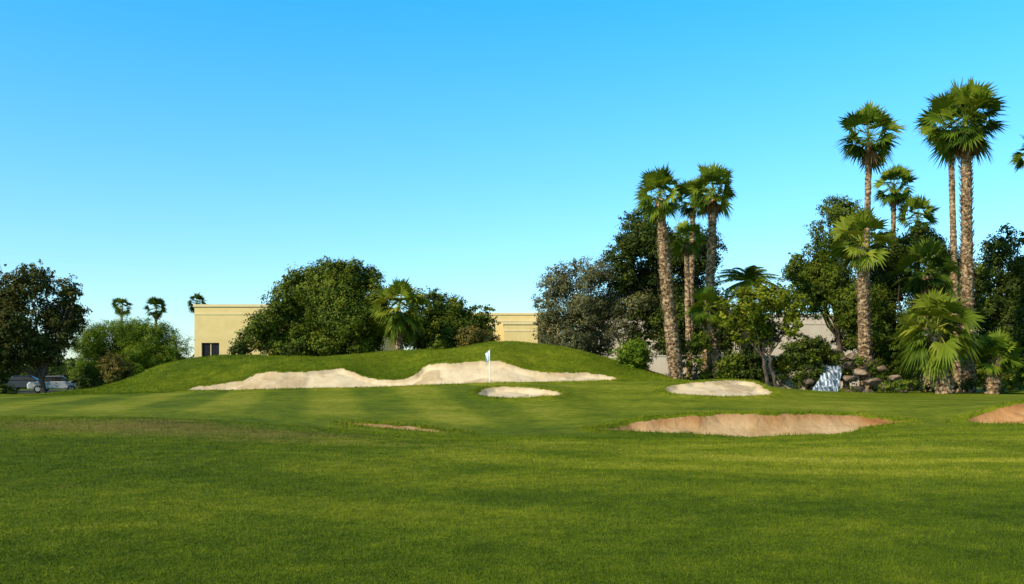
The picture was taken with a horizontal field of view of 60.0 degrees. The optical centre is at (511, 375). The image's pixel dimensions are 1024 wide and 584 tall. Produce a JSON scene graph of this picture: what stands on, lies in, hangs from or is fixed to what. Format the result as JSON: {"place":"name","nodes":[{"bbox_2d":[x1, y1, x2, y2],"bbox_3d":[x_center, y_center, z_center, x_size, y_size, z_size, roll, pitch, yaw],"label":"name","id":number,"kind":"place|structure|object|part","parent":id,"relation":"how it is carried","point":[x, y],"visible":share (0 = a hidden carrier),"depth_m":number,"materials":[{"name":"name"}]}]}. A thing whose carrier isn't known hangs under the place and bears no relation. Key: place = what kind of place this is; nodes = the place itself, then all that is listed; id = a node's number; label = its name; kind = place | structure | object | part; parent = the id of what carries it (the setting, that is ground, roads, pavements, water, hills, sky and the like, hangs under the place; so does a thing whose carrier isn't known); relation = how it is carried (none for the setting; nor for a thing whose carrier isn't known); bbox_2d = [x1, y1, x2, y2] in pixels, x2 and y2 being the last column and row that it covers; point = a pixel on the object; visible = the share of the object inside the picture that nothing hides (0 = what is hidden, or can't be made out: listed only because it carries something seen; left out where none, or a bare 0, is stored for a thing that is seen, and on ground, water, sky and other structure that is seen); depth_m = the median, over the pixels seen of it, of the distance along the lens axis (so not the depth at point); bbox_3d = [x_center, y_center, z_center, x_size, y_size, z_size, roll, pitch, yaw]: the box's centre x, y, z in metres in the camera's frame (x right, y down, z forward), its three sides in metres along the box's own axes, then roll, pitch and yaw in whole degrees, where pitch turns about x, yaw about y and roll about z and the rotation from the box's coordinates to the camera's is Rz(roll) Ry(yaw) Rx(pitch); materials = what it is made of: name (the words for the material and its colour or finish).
{"place":"outdoors","nodes":[
{"label":"outdoors","id":0,"kind":"place"},
{"bbox_2d":[0,342,1023,583],"bbox_3d":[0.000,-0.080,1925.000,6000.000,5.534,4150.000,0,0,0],"label":"ground","id":1,"kind":"structure","parent":0,"point":[586,403],"depth_m":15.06,"materials":[{"name":"green plant"}]},
{"bbox_2d":[0,371,11,385],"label":"bush","id":2,"kind":"object","parent":1,"relation":"on","point":[3,380],"visible":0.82,"depth_m":74.37,"materials":[{"name":"green plant"}]},
{"bbox_2d":[0,383,19,393],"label":"bush","id":3,"kind":"object","parent":1,"relation":"on","point":[5,389],"visible":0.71,"depth_m":69.83,"materials":[{"name":"green plant"}]},
{"bbox_2d":[17,390,67,392],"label":"parking lot","id":4,"kind":"structure","parent":1,"relation":"on","point":[27,391],"depth_m":83.69,"materials":[{"name":"grey asphalt"}]},
{"bbox_2d":[5,375,48,390],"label":"parked car","id":5,"kind":"object","parent":4,"relation":"on","point":[20,381],"visible":0.28,"depth_m":83.13,"materials":[{"name":"paint"}]},
{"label":"windows","id":6,"kind":"part","parent":5,"relation":"part of","materials":[{"name":"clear glass"}]},
{"bbox_2d":[27,376,75,392],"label":"parked car","id":7,"kind":"object","parent":4,"relation":"on","point":[51,382],"visible":0.53,"depth_m":79.67,"materials":[{"name":"silver metal"}]},
{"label":"windows","id":8,"kind":"part","parent":7,"relation":"part of","materials":[{"name":"black glass"}]},
{"bbox_2d":[0,259,92,392],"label":"mesquite tree","id":9,"kind":"object","parent":1,"relation":"on","point":[62,318],"visible":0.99,"depth_m":74.18,"materials":[{"name":"green plant"}]},
{"bbox_2d":[67,371,93,389],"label":"bush","id":10,"kind":"object","parent":1,"relation":"on","point":[82,382],"visible":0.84,"depth_m":73.79,"materials":[{"name":"green plant"}]},
{"bbox_2d":[0,355,181,388],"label":"hedge","id":11,"kind":"object","parent":1,"relation":"on","point":[53,373],"visible":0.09,"depth_m":94.49,"materials":[{"name":"green plant"}]},
{"bbox_2d":[79,363,104,387],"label":"bush","id":12,"kind":"object","parent":1,"relation":"on","point":[93,373],"visible":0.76,"depth_m":79.80,"materials":[{"name":"green plant"}]},
{"bbox_2d":[95,351,135,382],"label":"bush","id":13,"kind":"object","parent":1,"relation":"on","point":[115,367],"visible":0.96,"depth_m":70.29,"materials":[{"name":"green plant"}]},
{"bbox_2d":[111,298,132,319],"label":"fan palm tree","id":14,"kind":"object","parent":1,"relation":"on","point":[115,301],"visible":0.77,"depth_m":139.81,"materials":[{"name":"green plant"}]},
{"bbox_2d":[65,309,194,381],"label":"palo verde tree","id":15,"kind":"object","parent":1,"relation":"on","point":[138,342],"visible":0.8,"depth_m":84.61,"materials":[{"name":"green plant"}]},
{"bbox_2d":[127,363,143,373],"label":"bush","id":16,"kind":"object","parent":1,"relation":"on","point":[138,367],"visible":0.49,"depth_m":73.56,"materials":[{"name":"green plant"}]},
{"bbox_2d":[143,296,166,324],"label":"fan palm tree","id":17,"kind":"object","parent":1,"relation":"on","point":[155,314],"visible":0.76,"depth_m":134.68,"materials":[{"name":"green plant"}]},
{"bbox_2d":[187,291,205,313],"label":"fan palm tree","id":18,"kind":"object","parent":1,"relation":"on","point":[198,296],"visible":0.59,"depth_m":137.65,"materials":[{"name":"green plant"}]},
{"bbox_2d":[227,340,251,354],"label":"bush","id":19,"kind":"object","parent":1,"relation":"on","point":[239,347],"visible":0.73,"depth_m":81.65,"materials":[{"name":"green plant"}]},
{"bbox_2d":[194,307,394,356],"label":"walls","id":20,"kind":"structure","parent":1,"relation":"on","point":[220,329],"depth_m":100.00,"materials":[{"name":"yellow paint"}]},
{"bbox_2d":[202,343,218,356],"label":"windows","id":21,"kind":"structure","parent":20,"relation":"attached to","point":[206,349],"depth_m":100.22,"materials":[{"name":"black glass"}]},
{"bbox_2d":[193,304,266,314],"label":"parapet cap","id":22,"kind":"object","parent":20,"relation":"on","point":[229,305],"visible":0.27,"depth_m":99.88,"materials":[{"name":"paint"}]},
{"bbox_2d":[280,338,310,355],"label":"bush","id":23,"kind":"object","parent":1,"relation":"on","point":[294,352],"visible":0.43,"depth_m":81.47,"materials":[{"name":"green plant"}]},
{"bbox_2d":[232,255,392,356],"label":"ficus tree","id":24,"kind":"object","parent":1,"relation":"on","point":[328,299],"visible":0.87,"depth_m":82.07,"materials":[{"name":"green plant"}]},
{"bbox_2d":[312,339,338,356],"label":"bush","id":25,"kind":"object","parent":1,"relation":"on","point":[319,347],"visible":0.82,"depth_m":80.51,"materials":[{"name":"green plant"}]},
{"bbox_2d":[346,336,374,353],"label":"bush","id":26,"kind":"object","parent":1,"relation":"on","point":[361,348],"visible":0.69,"depth_m":80.55,"materials":[{"name":"green plant"}]},
{"bbox_2d":[344,423,437,431],"bbox_3d":[-4.024,2.062,32.929,3.135,0.444,6.535,0,0,-38],"label":"sand bunker","id":27,"kind":"object","parent":1,"relation":"on","point":[391,426],"visible":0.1,"depth_m":34.50},
{"bbox_2d":[364,276,432,350],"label":"fan palm tree","id":28,"kind":"object","parent":1,"relation":"on","point":[399,329],"visible":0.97,"depth_m":79.44,"materials":[{"name":"green plant"}]},
{"bbox_2d":[191,361,615,389],"bbox_3d":[-7.985,0.137,62.018,31.900,2.625,10.000,0,0,0],"label":"sand bunker","id":29,"kind":"object","parent":1,"relation":"on","point":[463,372],"visible":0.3,"depth_m":64.65},
{"bbox_2d":[425,334,448,349],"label":"bush","id":30,"kind":"object","parent":1,"relation":"on","point":[440,343],"visible":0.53,"depth_m":79.67,"materials":[{"name":"green plant"}]},
{"bbox_2d":[393,286,500,349],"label":"ficus tree","id":31,"kind":"object","parent":1,"relation":"on","point":[443,317],"visible":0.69,"depth_m":86.58,"materials":[{"name":"green plant"}]},
{"bbox_2d":[454,325,492,346],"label":"bush","id":32,"kind":"object","parent":1,"relation":"on","point":[468,336],"visible":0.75,"depth_m":79.29,"materials":[{"name":"green plant"}]},
{"bbox_2d":[485,350,489,382],"bbox_3d":[-1.578,-0.490,57.494,0.370,2.340,0.168,0,0,0],"label":"golf flagstick","id":33,"kind":"object","parent":1,"relation":"on","point":[487,354],"visible":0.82,"depth_m":57.47,"materials":[{"name":"white paint"}]},
{"bbox_2d":[3,354,1021,382],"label":"distant trees","id":34,"kind":"object","parent":1,"relation":"on","point":[66,362],"visible":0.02,"depth_m":175.75,"materials":[{"name":"green plant"}]},
{"bbox_2d":[472,315,559,344],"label":"walls","id":35,"kind":"structure","parent":1,"relation":"on","point":[500,329],"depth_m":118.00,"materials":[{"name":"yellow paint"}]},
{"bbox_2d":[474,313,544,321],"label":"parapet cap","id":36,"kind":"object","parent":35,"relation":"on","point":[514,314],"visible":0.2,"depth_m":117.88,"materials":[{"name":"paint"}]},
{"bbox_2d":[477,386,559,397],"bbox_3d":[0.430,1.029,49.301,5.200,0.812,5.600,0,0,0],"label":"sand bunker","id":37,"kind":"object","parent":1,"relation":"on","point":[507,391],"visible":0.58,"depth_m":50.55},
{"bbox_2d":[504,324,537,342],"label":"walls","id":38,"kind":"structure","parent":1,"relation":"on","point":[522,336],"depth_m":112.00,"materials":[{"name":"yellow paint"}]},
{"bbox_2d":[503,322,537,331],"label":"parapet cap","id":39,"kind":"object","parent":38,"relation":"on","point":[518,330],"visible":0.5,"depth_m":111.95,"materials":[{"name":"paint"}]},
{"bbox_2d":[19,340,1023,437],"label":"rough grass","id":40,"kind":"structure","parent":1,"relation":"on","point":[87,391],"depth_m":65.31,"materials":[{"name":"green plant"}]},
{"bbox_2d":[530,253,660,356],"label":"eucalyptus tree","id":41,"kind":"object","parent":1,"relation":"on","point":[583,313],"visible":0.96,"depth_m":82.07,"materials":[{"name":"green plant"}]},
{"bbox_2d":[606,337,657,370],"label":"bush","id":42,"kind":"object","parent":1,"relation":"on","point":[637,354],"visible":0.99,"depth_m":71.16,"materials":[{"name":"green plant"}]},
{"bbox_2d":[633,163,692,379],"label":"fan palm tree","id":43,"kind":"object","parent":1,"relation":"on","point":[660,209],"visible":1,"depth_m":67.58,"materials":[{"name":"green plant"}]},
{"bbox_2d":[599,206,735,354],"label":"carob tree","id":44,"kind":"object","parent":1,"relation":"on","point":[640,241],"visible":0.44,"depth_m":82.43,"materials":[{"name":"green plant"}]},
{"bbox_2d":[668,219,705,378],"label":"fan palm tree","id":45,"kind":"object","parent":1,"relation":"on","point":[686,228],"visible":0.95,"depth_m":72.80,"materials":[{"name":"green plant"}]},
{"bbox_2d":[675,175,710,339],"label":"fan palm tree","id":46,"kind":"object","parent":1,"relation":"on","point":[690,212],"visible":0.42,"depth_m":76.80,"materials":[{"name":"green plant"}]},
{"bbox_2d":[679,330,716,379],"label":"bush","id":47,"kind":"object","parent":1,"relation":"on","point":[698,343],"visible":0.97,"depth_m":68.74,"materials":[{"name":"green plant"}]},
{"bbox_2d":[685,285,729,379],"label":"fan palm tree","id":48,"kind":"object","parent":1,"relation":"on","point":[709,321],"visible":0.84,"depth_m":69.67,"materials":[{"name":"green plant"}]},
{"bbox_2d":[686,162,737,379],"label":"fan palm tree","id":49,"kind":"object","parent":1,"relation":"on","point":[712,208],"visible":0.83,"depth_m":71.70,"materials":[{"name":"green plant"}]},
{"bbox_2d":[667,380,770,395],"bbox_3d":[11.926,0.840,51.256,7.000,1.139,8.700,0,0,0],"label":"sand bunker","id":50,"kind":"object","parent":1,"relation":"on","point":[730,388],"visible":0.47,"depth_m":52.98},
{"bbox_2d":[646,355,806,389],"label":"garden wall","id":51,"kind":"structure","parent":1,"relation":"on","point":[660,364],"depth_m":76.00,"materials":[{"name":"paint"}]},
{"bbox_2d":[595,316,859,388],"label":"walls","id":52,"kind":"structure","parent":1,"relation":"on","point":[812,331],"depth_m":98.00,"materials":[{"name":"paint"}]},
{"bbox_2d":[606,314,832,324],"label":"parapet cap","id":53,"kind":"object","parent":52,"relation":"on","point":[794,324],"visible":0.05,"depth_m":97.95,"materials":[{"name":"paint"}]},
{"bbox_2d":[714,350,745,379],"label":"bush","id":54,"kind":"object","parent":1,"relation":"on","point":[732,362],"visible":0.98,"depth_m":68.37,"materials":[{"name":"green plant"}]},
{"bbox_2d":[716,265,778,349],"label":"date palm tree","id":55,"kind":"object","parent":1,"relation":"on","point":[750,275],"visible":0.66,"depth_m":73.58,"materials":[{"name":"green plant"}]},
{"bbox_2d":[715,302,784,354],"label":"carob tree","id":56,"kind":"object","parent":1,"relation":"on","point":[725,345],"visible":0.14,"depth_m":79.52,"materials":[{"name":"green plant"}]},
{"bbox_2d":[732,343,771,383],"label":"bush","id":57,"kind":"object","parent":1,"relation":"on","point":[748,354],"visible":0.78,"depth_m":68.50,"materials":[{"name":"green plant"}]},
{"bbox_2d":[607,413,903,436],"bbox_3d":[9.529,2.108,33.849,13.500,1.120,6.200,0,0,0],"label":"sand bunker","id":58,"kind":"object","parent":1,"relation":"on","point":[754,425],"visible":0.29,"depth_m":36.09},
{"bbox_2d":[714,277,813,387],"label":"citrus tree","id":59,"kind":"object","parent":1,"relation":"on","point":[776,300],"visible":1,"depth_m":66.69,"materials":[{"name":"green plant"}]},
{"bbox_2d":[768,353,792,386],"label":"bush","id":60,"kind":"object","parent":1,"relation":"on","point":[782,367],"visible":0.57,"depth_m":68.72,"materials":[{"name":"green plant"}]},
{"bbox_2d":[779,332,834,389],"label":"bush","id":61,"kind":"object","parent":1,"relation":"on","point":[797,354],"visible":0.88,"depth_m":65.32,"materials":[{"name":"green plant"}]},
{"bbox_2d":[779,193,897,388],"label":"tree","id":62,"kind":"object","parent":1,"relation":"on","point":[824,284],"visible":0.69,"depth_m":79.10,"materials":[{"name":"green plant"}]},
{"bbox_2d":[779,349,907,392],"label":"waterfall","id":63,"kind":"object","parent":1,"relation":"on","point":[829,379],"visible":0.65,"depth_m":64.65,"materials":[{"name":"stone"}]},
{"bbox_2d":[683,340,1023,393],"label":"shrubbery","id":64,"kind":"object","parent":1,"relation":"on","point":[1013,382],"visible":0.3,"depth_m":69.09,"materials":[{"name":"green plant"}]},
{"bbox_2d":[826,205,899,390],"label":"fan palm tree","id":65,"kind":"object","parent":1,"relation":"on","point":[861,259],"visible":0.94,"depth_m":65.61,"materials":[{"name":"green plant"}]},
{"bbox_2d":[836,99,907,303],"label":"fan palm tree","id":66,"kind":"object","parent":1,"relation":"on","point":[871,155],"visible":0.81,"depth_m":70.67,"materials":[{"name":"green plant"}]},
{"bbox_2d":[842,317,921,376],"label":"bush","id":67,"kind":"object","parent":1,"relation":"on","point":[886,348],"visible":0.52,"depth_m":72.97,"materials":[{"name":"green plant"}]},
{"bbox_2d":[871,163,918,389],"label":"fan palm tree","id":68,"kind":"object","parent":1,"relation":"on","point":[895,197],"visible":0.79,"depth_m":83.68,"materials":[{"name":"green plant"}]},
{"bbox_2d":[829,221,974,389],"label":"carob tree","id":69,"kind":"object","parent":1,"relation":"on","point":[900,246],"visible":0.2,"depth_m":80.67,"materials":[{"name":"green plant"}]},
{"bbox_2d":[896,194,939,389],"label":"fan palm tree","id":70,"kind":"object","parent":1,"relation":"on","point":[915,202],"visible":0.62,"depth_m":82.78,"materials":[{"name":"green plant"}]},
{"bbox_2d":[882,235,961,391],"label":"fan palm tree","id":71,"kind":"object","parent":1,"relation":"on","point":[915,284],"visible":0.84,"depth_m":70.43,"materials":[{"name":"green plant"}]},
{"bbox_2d":[889,288,986,393],"bbox_3d":[29.835,-2.342,62.047,6.172,7.592,6.108,0,0,0],"label":"fan palm tree","id":72,"kind":"object","parent":1,"relation":"on","point":[936,356],"visible":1,"depth_m":61.21,"materials":[{"name":"green plant"}]},
{"bbox_2d":[912,95,987,392],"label":"fan palm tree","id":73,"kind":"object","parent":1,"relation":"on","point":[923,128],"visible":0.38,"depth_m":69.81,"materials":[{"name":"green plant"}]},
{"bbox_2d":[918,75,1009,392],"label":"fan palm tree","id":74,"kind":"object","parent":1,"relation":"on","point":[968,143],"visible":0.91,"depth_m":65.64,"materials":[{"name":"green plant"}]},
{"bbox_2d":[945,223,1023,380],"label":"carob tree","id":75,"kind":"object","parent":1,"relation":"on","point":[996,307],"visible":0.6,"depth_m":73.92,"materials":[{"name":"green plant"}]},
{"bbox_2d":[968,327,1023,393],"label":"fan palm tree","id":76,"kind":"object","parent":1,"relation":"on","point":[997,341],"visible":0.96,"depth_m":61.61,"materials":[{"name":"green plant"}]},
{"bbox_2d":[968,403,1023,423],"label":"sand bunker","id":77,"kind":"object","parent":1,"relation":"on","point":[1014,413],"visible":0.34,"depth_m":36.09},
{"bbox_2d":[1008,135,1023,171],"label":"fan palm tree","id":78,"kind":"object","parent":1,"relation":"on","point":[1017,158],"visible":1,"depth_m":75.52,"materials":[{"name":"green plant"}]},
{"bbox_2d":[0,0,1023,375],"label":"sky","id":79,"kind":"structure","parent":0,"point":[172,151],"materials":[{"name":"blue"}]}
]}

